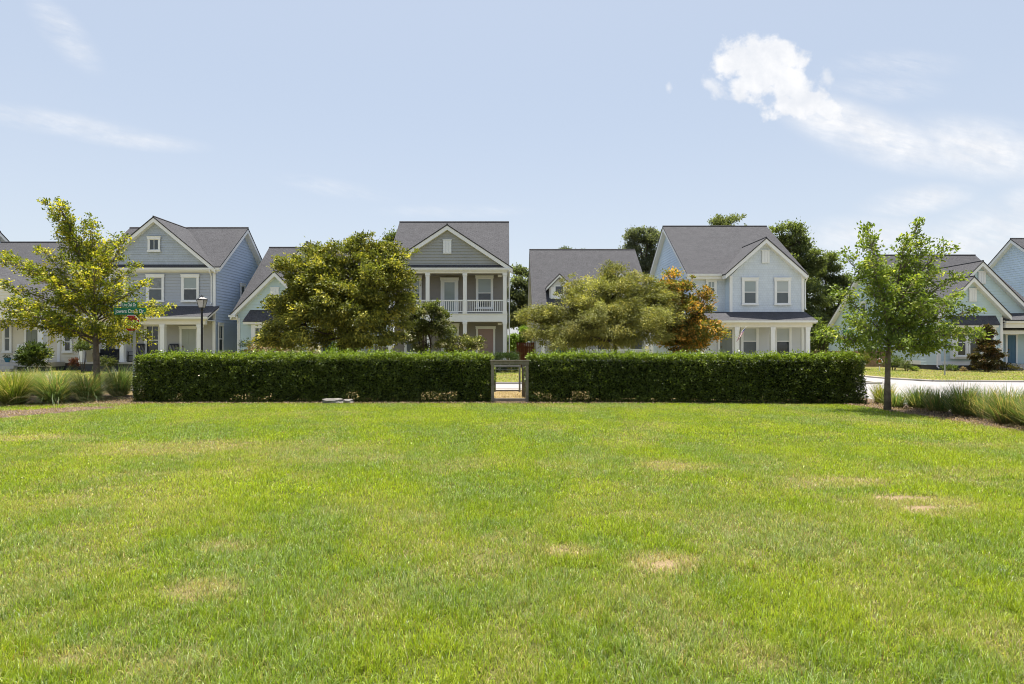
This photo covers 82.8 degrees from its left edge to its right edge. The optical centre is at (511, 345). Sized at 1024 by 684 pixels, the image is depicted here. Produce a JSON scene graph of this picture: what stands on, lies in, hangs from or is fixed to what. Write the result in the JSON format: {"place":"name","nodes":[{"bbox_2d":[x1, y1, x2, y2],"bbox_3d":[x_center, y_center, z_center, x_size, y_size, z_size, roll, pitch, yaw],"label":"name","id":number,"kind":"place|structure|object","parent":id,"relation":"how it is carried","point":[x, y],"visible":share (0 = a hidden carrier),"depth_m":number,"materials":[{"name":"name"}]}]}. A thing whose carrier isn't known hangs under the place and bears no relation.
{"place":"outdoors","nodes":[
{"label":"outdoors","id":0,"kind":"place"},
{"bbox_2d":[0,231,8,242],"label":"grey house","id":1,"kind":"structure","parent":0,"point":[3,237],"depth_m":49.14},
{"bbox_2d":[0,407,114,417],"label":"mulch path","id":2,"kind":"structure","parent":0,"point":[25,413],"depth_m":15.01,"materials":[{"name":"brown wood"}]},
{"bbox_2d":[0,402,1023,683],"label":"lawn","id":3,"kind":"structure","parent":0,"point":[660,563],"depth_m":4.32,"materials":[{"name":"plant"}]},
{"bbox_2d":[0,394,133,402],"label":"mulch bed","id":4,"kind":"object","parent":3,"relation":"on","point":[125,397],"visible":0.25,"depth_m":18.51,"materials":[{"name":"brown wood"}]},
{"bbox_2d":[0,365,43,404],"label":"fountain grass","id":5,"kind":"object","parent":4,"relation":"on","point":[7,385],"depth_m":16.57,"materials":[{"name":"green plant"}]},
{"bbox_2d":[10,367,50,395],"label":"fountain grass","id":6,"kind":"object","parent":4,"relation":"on","point":[33,375],"depth_m":20.15,"materials":[{"name":"plant"}]},
{"bbox_2d":[5,363,99,405],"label":"fountain grass","id":7,"kind":"object","parent":4,"relation":"on","point":[56,389],"depth_m":16.93,"materials":[{"name":"green plant"}]},
{"bbox_2d":[0,196,176,396],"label":"young oak","id":8,"kind":"object","parent":4,"relation":"on","point":[58,322],"visible":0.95,"depth_m":18.92,"materials":[{"name":"green plant"}]},
{"bbox_2d":[62,366,130,402],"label":"fountain grass","id":9,"kind":"object","parent":4,"relation":"on","point":[94,386],"depth_m":17.83,"materials":[{"name":"green plant"}]},
{"bbox_2d":[88,362,132,396],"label":"fountain grass","id":10,"kind":"object","parent":4,"relation":"on","point":[125,386],"depth_m":19.50,"materials":[{"name":"green plant"}]},
{"bbox_2d":[114,302,145,396],"bbox_3d":[-12.413,0.210,18.890,1.034,3.221,0.081,0,0,0],"label":"street sign","id":11,"kind":"object","parent":4,"relation":"on","point":[127,308],"visible":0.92,"depth_m":18.86,"materials":[{"name":"metal"}]},
{"bbox_2d":[321,398,342,403],"bbox_3d":[-5.299,1.653,17.151,0.665,0.199,0.333,0,0,0],"label":"stone","id":12,"kind":"object","parent":3,"relation":"on","point":[332,400],"visible":0.68,"depth_m":17.02,"materials":[{"name":"stone"}]},
{"bbox_2d":[104,391,762,400],"bbox_3d":[-4.300,1.732,19.630,31.400,0.001,4.860,0,0,0],"label":"pine straw bed","id":13,"kind":"object","parent":3,"relation":"on","point":[509,394],"depth_m":19.88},
{"bbox_2d":[131,347,496,402],"bbox_3d":[-6.017,0.918,18.093,11.114,1.734,1.696,0,0,0],"label":"hedge","id":14,"kind":"object","parent":13,"relation":"on","point":[225,376],"visible":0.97,"depth_m":17.57,"materials":[{"name":"green plant"}]},
{"bbox_2d":[156,401,866,404],"bbox_3d":[-0.500,1.722,17.375,22.200,0.001,1.250,0,0,0],"label":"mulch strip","id":15,"kind":"object","parent":13,"relation":"on","point":[473,401],"visible":0.14,"depth_m":17.52,"materials":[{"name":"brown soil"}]},
{"bbox_2d":[490,360,529,402],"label":"garden gate","id":16,"kind":"structure","parent":15,"relation":"on","point":[493,362],"depth_m":17.45,"materials":[{"name":"grey wood"}]},
{"bbox_2d":[494,364,524,397],"bbox_3d":[-0.075,1.198,19.200,1.038,1.145,0.120,0,0,0],"label":"gate leaf","id":17,"kind":"object","parent":16,"relation":"attached to","point":[523,383],"visible":0.74,"depth_m":19.17,"materials":[{"name":"grey wood"}]},
{"bbox_2d":[522,347,868,404],"bbox_3d":[5.402,0.916,17.819,10.194,1.755,1.711,0,0,3],"label":"hedge","id":18,"kind":"object","parent":13,"relation":"on","point":[803,377],"visible":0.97,"depth_m":17.35,"materials":[{"name":"green plant"}]},
{"bbox_2d":[0,389,1023,430],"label":"bark litter","id":19,"kind":"object","parent":3,"relation":"on","point":[544,401],"visible":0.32,"depth_m":16.91,"materials":[{"name":"brown plant"}]},
{"bbox_2d":[847,395,1023,430],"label":"mulch bed","id":20,"kind":"object","parent":3,"relation":"on","point":[947,415],"depth_m":14.32,"materials":[{"name":"brown soil"}]},
{"bbox_2d":[892,383,940,408],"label":"fountain grass","id":21,"kind":"object","parent":20,"relation":"on","point":[919,404],"depth_m":15.78,"materials":[{"name":"plant"}]},
{"bbox_2d":[969,382,1023,424],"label":"fountain grass","id":22,"kind":"object","parent":20,"relation":"on","point":[994,410],"depth_m":12.62,"materials":[{"name":"green plant"}]},
{"bbox_2d":[1002,394,1023,432],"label":"fountain grass","id":23,"kind":"object","parent":20,"relation":"on","point":[1021,405],"depth_m":11.76,"materials":[{"name":"plant"}]},
{"bbox_2d":[0,0,1023,345],"label":"sky","id":24,"kind":"structure","parent":0,"point":[577,124],"materials":[{"name":"blue"}]},
{"bbox_2d":[0,364,1023,381],"bbox_3d":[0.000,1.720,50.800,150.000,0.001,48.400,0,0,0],"label":"yard","id":25,"kind":"structure","parent":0,"point":[516,373],"depth_m":33.20,"materials":[{"name":"plant"}]},
{"bbox_2d":[9,339,54,371],"bbox_3d":[-30.599,0.667,37.139,2.374,2.217,1.868,0,0,0],"label":"bird of paradise","id":26,"kind":"object","parent":25,"relation":"on","point":[29,353],"visible":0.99,"depth_m":36.90,"materials":[{"name":"green plant"}]},
{"bbox_2d":[0,241,112,371],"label":"cream cottage","id":27,"kind":"structure","parent":25,"relation":"on","point":[11,338],"depth_m":39.98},
{"bbox_2d":[1,325,11,352],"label":"window","id":28,"kind":"structure","parent":27,"relation":"in","point":[7,332],"depth_m":39.90,"materials":[{"name":"white paint"}]},
{"bbox_2d":[27,330,36,357],"bbox_3d":[-33.000,0.000,39.939,0.771,2.157,0.037,0,0,0],"label":"door","id":29,"kind":"structure","parent":27,"relation":"in","point":[30,336],"depth_m":39.92,"materials":[{"name":"grey paint"}]},
{"bbox_2d":[61,336,72,352],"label":"window","id":30,"kind":"structure","parent":27,"relation":"in","point":[66,348],"depth_m":39.92,"materials":[{"name":"white paint"}]},
{"bbox_2d":[68,357,79,370],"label":"red leaf shrub","id":31,"kind":"object","parent":25,"relation":"on","point":[74,361],"visible":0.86,"depth_m":38.89,"materials":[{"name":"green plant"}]},
{"bbox_2d":[70,340,92,372],"bbox_3d":[-27.060,0.684,36.544,1.229,2.176,1.121,0,0,36],"label":"porch shrub","id":32,"kind":"object","parent":25,"relation":"on","point":[80,346],"visible":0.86,"depth_m":36.50,"materials":[{"name":"green plant"}]},
{"bbox_2d":[100,355,117,370],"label":"shrub","id":33,"kind":"object","parent":25,"relation":"on","point":[104,360],"visible":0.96,"depth_m":37.10,"materials":[{"name":"green plant"}]},
{"bbox_2d":[76,216,261,371],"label":"family house","id":34,"kind":"structure","parent":25,"relation":"on","point":[187,267],"depth_m":39.45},
{"bbox_2d":[92,349,119,361],"bbox_3d":[-26.840,0.675,38.700,1.720,0.850,0.720,0,0,0],"label":"outdoor sofa","id":35,"kind":"object","parent":34,"relation":"on","point":[115,353],"visible":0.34,"depth_m":38.90,"materials":[{"name":"black metal"}]},
{"bbox_2d":[103,325,117,348],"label":"window","id":36,"kind":"structure","parent":34,"relation":"in","point":[106,325],"depth_m":39.39,"materials":[{"name":"white paint"}]},
{"bbox_2d":[109,274,126,301],"bbox_3d":[-26.790,-3.885,39.404,1.262,1.915,0.112,0,0,0],"label":"window","id":37,"kind":"structure","parent":34,"relation":"in","point":[114,275],"depth_m":39.42,"materials":[{"name":"white paint"}]},
{"bbox_2d":[126,344,144,361],"bbox_3d":[-25.129,0.485,38.870,0.740,1.211,1.108,0,0,0],"label":"rocking chair","id":38,"kind":"object","parent":34,"relation":"on","point":[143,345],"visible":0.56,"depth_m":39.15,"materials":[{"name":"black metal"}]},
{"bbox_2d":[143,325,159,354],"bbox_3d":[-24.389,-0.400,39.354,1.214,2.284,0.112,0,0,0],"label":"window","id":39,"kind":"structure","parent":34,"relation":"in","point":[156,333],"depth_m":39.39,"materials":[{"name":"white paint"}]},
{"bbox_2d":[146,236,160,251],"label":"window","id":40,"kind":"structure","parent":34,"relation":"in","point":[153,241],"depth_m":39.37,"materials":[{"name":"white paint"}]},
{"bbox_2d":[145,274,164,301],"bbox_3d":[-24.225,-3.885,39.404,1.290,1.915,0.112,0,0,0],"label":"window","id":41,"kind":"structure","parent":34,"relation":"in","point":[156,292],"depth_m":39.44,"materials":[{"name":"white paint"}]},
{"bbox_2d":[168,344,178,360],"bbox_3d":[-22.846,0.485,38.870,0.740,1.211,1.108,0,0,0],"label":"rocking chair","id":42,"kind":"object","parent":34,"relation":"on","point":[174,347],"visible":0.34,"depth_m":39.18,"materials":[{"name":"black metal"}]},
{"bbox_2d":[182,329,195,359],"bbox_3d":[-21.909,-0.031,39.368,0.962,2.160,0.080,0,0,0],"label":"door","id":43,"kind":"structure","parent":34,"relation":"in","point":[188,335],"depth_m":39.38,"materials":[{"name":"green paint"}]},
{"bbox_2d":[180,274,199,301],"bbox_3d":[-21.855,-3.885,39.404,1.290,1.915,0.112,0,0,0],"label":"window","id":44,"kind":"structure","parent":34,"relation":"in","point":[189,282],"depth_m":39.44,"materials":[{"name":"white paint"}]},
{"bbox_2d":[218,322,223,353],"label":"window","id":45,"kind":"structure","parent":34,"relation":"in","point":[220,325],"depth_m":40.06,"materials":[{"name":"white paint"}]},
{"bbox_2d":[240,283,245,296],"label":"window","id":46,"kind":"structure","parent":34,"relation":"in","point":[242,285],"depth_m":43.19,"materials":[{"name":"white paint"}]},
{"bbox_2d":[196,295,207,352],"bbox_3d":[-14.421,-0.316,27.000,0.484,4.072,0.484,0,0,-33],"label":"street lamp","id":47,"kind":"object","parent":25,"relation":"on","point":[201,300],"visible":0.69,"depth_m":26.95,"materials":[{"name":"black metal"}]},
{"bbox_2d":[238,337,251,352],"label":"dark spiky shrub","id":48,"kind":"object","parent":25,"relation":"on","point":[244,345],"visible":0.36,"depth_m":37.86,"materials":[{"name":"green plant"}]},
{"bbox_2d":[242,337,287,352],"bbox_3d":[-13.735,0.524,33.049,2.882,2.506,2.596,0,0,0],"label":"rose bush","id":49,"kind":"object","parent":25,"relation":"on","point":[250,348],"visible":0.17,"depth_m":32.49,"materials":[{"name":"green plant"}]},
{"bbox_2d":[284,344,317,360],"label":"rose bush","id":50,"kind":"object","parent":25,"relation":"on","point":[304,349],"visible":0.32,"depth_m":32.71,"materials":[{"name":"green plant"}]},
{"bbox_2d":[228,241,393,361],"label":"cottage","id":51,"kind":"structure","parent":25,"relation":"on","point":[246,313],"depth_m":39.48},
{"bbox_2d":[252,324,264,348],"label":"window","id":52,"kind":"structure","parent":51,"relation":"in","point":[259,326],"depth_m":38.89,"materials":[{"name":"white paint"}]},
{"bbox_2d":[243,229,423,359],"bbox_3d":[-8.325,-1.901,27.628,8.126,7.441,6.150,0,0,0],"label":"broad oak","id":53,"kind":"object","parent":25,"relation":"on","point":[325,292],"visible":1,"depth_m":26.70,"materials":[{"name":"green plant"}]},
{"bbox_2d":[323,343,357,360],"bbox_3d":[-9.310,0.755,31.066,1.860,2.041,1.746,0,0,21],"label":"lime shrub","id":54,"kind":"object","parent":25,"relation":"on","point":[332,349],"visible":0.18,"depth_m":30.70,"materials":[{"name":"green plant"}]},
{"bbox_2d":[366,225,396,293],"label":"tall oak","id":55,"kind":"object","parent":25,"relation":"on","point":[392,234],"visible":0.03,"depth_m":63.05,"materials":[{"name":"green plant"}]},
{"bbox_2d":[398,298,456,359],"bbox_3d":[-4.920,-0.423,32.889,3.792,4.492,3.449,0,0,0],"label":"crepe myrtle","id":56,"kind":"object","parent":25,"relation":"on","point":[434,327],"visible":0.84,"depth_m":32.40,"materials":[{"name":"green plant"}]},
{"bbox_2d":[388,221,512,369],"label":"two storey house","id":57,"kind":"structure","parent":25,"relation":"on","point":[463,269],"depth_m":41.20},
{"bbox_2d":[404,330,418,353],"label":"window","id":58,"kind":"structure","parent":57,"relation":"in","point":[407,347],"depth_m":41.24,"materials":[{"name":"white paint"}]},
{"bbox_2d":[404,275,421,307],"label":"window","id":59,"kind":"structure","parent":57,"relation":"in","point":[419,291],"depth_m":41.22,"materials":[{"name":"white paint"}]},
{"bbox_2d":[443,280,455,313],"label":"door","id":60,"kind":"structure","parent":57,"relation":"in","point":[449,286],"depth_m":41.23,"materials":[{"name":"white paint"}]},
{"bbox_2d":[441,323,459,353],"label":"window","id":61,"kind":"structure","parent":57,"relation":"in","point":[456,324],"depth_m":41.20,"materials":[{"name":"white paint"}]},
{"bbox_2d":[475,275,493,308],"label":"window","id":62,"kind":"structure","parent":57,"relation":"in","point":[484,283],"depth_m":41.24,"materials":[{"name":"white paint"}]},
{"bbox_2d":[478,329,492,354],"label":"door","id":63,"kind":"structure","parent":57,"relation":"in","point":[487,334],"depth_m":41.22,"materials":[{"name":"brown paint"}]},
{"bbox_2d":[435,333,487,352],"bbox_3d":[-2.735,0.550,32.172,2.922,2.544,2.369,0,0,6],"label":"crepe myrtle","id":64,"kind":"object","parent":25,"relation":"on","point":[466,341],"visible":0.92,"depth_m":31.88,"materials":[{"name":"green plant"}]},
{"bbox_2d":[66,381,882,383],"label":"kerb","id":65,"kind":"structure","parent":25,"relation":"on","point":[868,382],"depth_m":26.39,"materials":[{"name":"concrete"}]},
{"bbox_2d":[493,351,521,372],"bbox_3d":[-0.345,1.095,37.074,2.046,1.643,1.980,0,0,0],"label":"clipped boxwood","id":66,"kind":"object","parent":25,"relation":"on","point":[506,355],"visible":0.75,"depth_m":36.58,"materials":[{"name":"green plant"}]},
{"bbox_2d":[507,262,528,344],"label":"live oak","id":67,"kind":"object","parent":25,"relation":"on","point":[518,296],"visible":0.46,"depth_m":59.14,"materials":[{"name":"green plant"}]},
{"bbox_2d":[507,325,531,351],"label":"light green shrub","id":68,"kind":"object","parent":25,"relation":"on","point":[514,338],"visible":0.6,"depth_m":49.62,"materials":[{"name":"green plant"}]},
{"bbox_2d":[516,342,533,367],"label":"plank fence","id":69,"kind":"object","parent":25,"relation":"on","point":[527,347],"visible":0.6,"depth_m":44.00,"materials":[{"name":"red wood"}]},
{"bbox_2d":[509,259,691,359],"bbox_3d":[4.154,-1.181,27.640,8.079,6.002,6.590,0,0,23],"label":"willow oak","id":70,"kind":"object","parent":25,"relation":"on","point":[616,319],"visible":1,"depth_m":27.03,"materials":[{"name":"green plant"}]},
{"bbox_2d":[618,225,661,276],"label":"live oak","id":71,"kind":"object","parent":25,"relation":"on","point":[634,238],"visible":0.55,"depth_m":57.46,"materials":[{"name":"green plant"}]},
{"bbox_2d":[647,266,731,353],"bbox_3d":[8.623,-1.095,29.209,4.230,5.830,3.743,0,0,41],"label":"turning maple","id":72,"kind":"object","parent":25,"relation":"on","point":[699,330],"visible":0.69,"depth_m":28.52,"materials":[{"name":"orange plant"}]},
{"bbox_2d":[707,213,746,224],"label":"tall oak","id":73,"kind":"object","parent":25,"relation":"on","point":[719,219],"visible":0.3,"depth_m":65.33,"materials":[{"name":"green plant"}]},
{"bbox_2d":[768,217,839,336],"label":"tall oak","id":74,"kind":"object","parent":25,"relation":"on","point":[795,241],"visible":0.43,"depth_m":57.12,"materials":[{"name":"green plant"}]},
{"bbox_2d":[810,315,834,353],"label":"broad shrub","id":75,"kind":"object","parent":25,"relation":"on","point":[816,345],"visible":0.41,"depth_m":45.75,"materials":[{"name":"green plant"}]},
{"bbox_2d":[804,250,853,350],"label":"tall oak","id":76,"kind":"object","parent":25,"relation":"on","point":[827,276],"visible":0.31,"depth_m":60.25,"materials":[{"name":"green plant"}]},
{"bbox_2d":[810,351,885,366],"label":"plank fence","id":77,"kind":"object","parent":25,"relation":"on","point":[872,363],"visible":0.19,"depth_m":46.00,"materials":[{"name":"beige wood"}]},
{"bbox_2d":[858,348,870,366],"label":"yellow green shrub","id":78,"kind":"object","parent":25,"relation":"on","point":[867,359],"visible":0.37,"depth_m":41.31,"materials":[{"name":"green plant"}]},
{"bbox_2d":[882,354,904,370],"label":"round shrub","id":79,"kind":"object","parent":25,"relation":"on","point":[895,360],"visible":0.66,"depth_m":39.36,"materials":[{"name":"green plant"}]},
{"bbox_2d":[898,361,912,370],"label":"round shrub","id":80,"kind":"object","parent":25,"relation":"on","point":[906,365],"visible":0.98,"depth_m":38.58,"materials":[{"name":"green plant"}]},
{"bbox_2d":[908,366,918,370],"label":"round shrub","id":81,"kind":"object","parent":25,"relation":"on","point":[910,368],"visible":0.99,"depth_m":38.38,"materials":[{"name":"green plant"}]},
{"bbox_2d":[827,254,1023,369],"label":"corner cottage","id":82,"kind":"structure","parent":25,"relation":"on","point":[995,295],"depth_m":41.41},
{"bbox_2d":[955,328,967,356],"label":"window","id":83,"kind":"structure","parent":82,"relation":"in","point":[962,353],"depth_m":39.92,"materials":[{"name":"white paint"}]},
{"bbox_2d":[968,328,981,353],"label":"window","id":84,"kind":"structure","parent":82,"relation":"in","point":[971,347],"depth_m":39.94,"materials":[{"name":"white paint"}]},
{"bbox_2d":[1008,335,1015,362],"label":"door","id":85,"kind":"structure","parent":82,"relation":"in","point":[1011,338],"depth_m":41.60,"materials":[{"name":"blue paint"}]},
{"bbox_2d":[860,375,1023,381],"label":"kerb","id":86,"kind":"structure","parent":25,"relation":"on","point":[947,380],"depth_m":28.00,"materials":[{"name":"concrete"}]},
{"bbox_2d":[942,338,945,374],"bbox_3d":[24.893,0.520,33.400,0.060,2.600,0.360,0,0,0],"label":"signpost","id":87,"kind":"object","parent":25,"relation":"on","point":[944,360],"visible":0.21,"depth_m":33.38,"materials":[{"name":"metal"}]},
{"bbox_2d":[966,323,1009,371],"bbox_3d":[30.723,0.195,37.528,2.060,3.250,2.171,0,0,0],"label":"young magnolia","id":88,"kind":"object","parent":25,"relation":"on","point":[989,359],"visible":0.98,"depth_m":37.21,"materials":[{"name":"green plant"}]},
{"bbox_2d":[70,377,1023,410],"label":"road","id":89,"kind":"structure","parent":0,"point":[900,384],"depth_m":25.42,"materials":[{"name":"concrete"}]},
{"bbox_2d":[317,346,815,353],"bbox_3d":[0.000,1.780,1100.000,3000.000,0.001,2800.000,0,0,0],"label":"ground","id":90,"kind":"structure","parent":0,"point":[646,347],"depth_m":335.15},
{"bbox_2d":[811,215,993,409],"bbox_3d":[10.128,-0.813,15.083,4.385,5.266,2.710,0,0,0],"label":"young oak","id":91,"kind":"object","parent":90,"relation":"on","point":[901,328],"visible":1,"depth_m":14.93,"materials":[{"name":"green plant"}]},
{"bbox_2d":[527,249,652,361],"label":"cape house","id":92,"kind":"structure","parent":0,"point":[548,268],"depth_m":43.44,"materials":[{"name":"grey"}]},
{"bbox_2d":[595,342,611,352],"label":"window","id":93,"kind":"structure","parent":92,"relation":"in","point":[597,346],"depth_m":40.93,"materials":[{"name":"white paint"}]},
{"bbox_2d":[629,329,644,352],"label":"window","id":94,"kind":"structure","parent":92,"relation":"in","point":[637,347],"depth_m":40.94,"materials":[{"name":"white paint"}]},
{"bbox_2d":[646,225,817,361],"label":"blue house","id":95,"kind":"structure","parent":0,"point":[753,276],"depth_m":39.49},
{"bbox_2d":[705,279,716,295],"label":"window","id":96,"kind":"structure","parent":95,"relation":"in","point":[712,283],"depth_m":40.21,"materials":[{"name":"white paint"}]},
{"bbox_2d":[720,330,731,360],"bbox_3d":[14.522,-0.003,39.378,0.827,2.145,0.080,0,0,0],"label":"door","id":97,"kind":"structure","parent":95,"relation":"in","point":[726,345],"depth_m":39.38,"materials":[{"name":"grey paint"}]},
{"bbox_2d":[740,327,758,354],"bbox_3d":[16.132,-0.330,39.364,1.307,2.145,0.112,0,0,0],"label":"window","id":98,"kind":"structure","parent":95,"relation":"in","point":[750,336],"depth_m":39.40,"materials":[{"name":"white paint"}]},
{"bbox_2d":[741,277,758,304],"bbox_3d":[16.172,-3.665,39.404,1.197,1.892,0.112,0,0,0],"label":"window","id":99,"kind":"structure","parent":95,"relation":"in","point":[749,285],"depth_m":39.44,"materials":[{"name":"white paint"}]},
{"bbox_2d":[774,277,791,304],"bbox_3d":[18.372,-3.665,39.404,1.201,1.892,0.112,0,0,0],"label":"window","id":100,"kind":"structure","parent":95,"relation":"in","point":[782,285],"depth_m":39.42,"materials":[{"name":"white paint"}]},
{"bbox_2d":[775,327,791,353],"bbox_3d":[18.384,-0.330,39.364,1.261,2.145,0.112,0,0,0],"label":"window","id":101,"kind":"structure","parent":95,"relation":"in","point":[783,335],"depth_m":39.40,"materials":[{"name":"white paint"}]},
{"bbox_2d":[866,381,901,403],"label":"fountain grass","id":102,"kind":"object","parent":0,"point":[879,391],"depth_m":17.11,"materials":[{"name":"plant"}]},
{"bbox_2d":[878,390,912,407],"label":"fountain grass","id":103,"kind":"object","parent":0,"point":[896,401],"depth_m":15.88,"materials":[{"name":"plant"}]},
{"bbox_2d":[910,385,952,411],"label":"fountain grass","id":104,"kind":"object","parent":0,"point":[933,400],"depth_m":14.97,"materials":[{"name":"plant"}]},
{"bbox_2d":[883,368,1023,371],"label":"mulch bed","id":105,"kind":"object","parent":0,"point":[952,371],"visible":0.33,"depth_m":39.68,"materials":[{"name":"brown soil"}]},
{"bbox_2d":[940,364,958,370],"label":"round shrub","id":106,"kind":"object","parent":105,"relation":"on","point":[952,366],"visible":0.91,"depth_m":38.86,"materials":[{"name":"green plant"}]},
{"bbox_2d":[966,365,979,370],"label":"round shrub","id":107,"kind":"object","parent":105,"relation":"on","point":[973,367],"visible":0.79,"depth_m":38.93,"materials":[{"name":"green plant"}]},
{"bbox_2d":[1001,362,1022,370],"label":"round shrub","id":108,"kind":"object","parent":105,"relation":"on","point":[1012,367],"visible":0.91,"depth_m":38.99,"materials":[{"name":"green plant"}]},
{"bbox_2d":[928,381,991,415],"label":"fountain grass","id":109,"kind":"object","parent":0,"point":[959,407],"depth_m":14.07,"materials":[{"name":"green plant"}]},
{"bbox_2d":[953,384,1017,418],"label":"fountain grass","id":110,"kind":"object","parent":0,"point":[977,414],"depth_m":13.57,"materials":[{"name":"plant"}]},
{"bbox_2d":[979,386,1023,426],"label":"fountain grass","id":111,"kind":"object","parent":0,"point":[1018,419],"depth_m":12.20,"materials":[{"name":"plant"}]},
{"bbox_2d":[988,238,1023,296],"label":"blue house","id":112,"kind":"structure","parent":0,"point":[1006,264],"depth_m":50.21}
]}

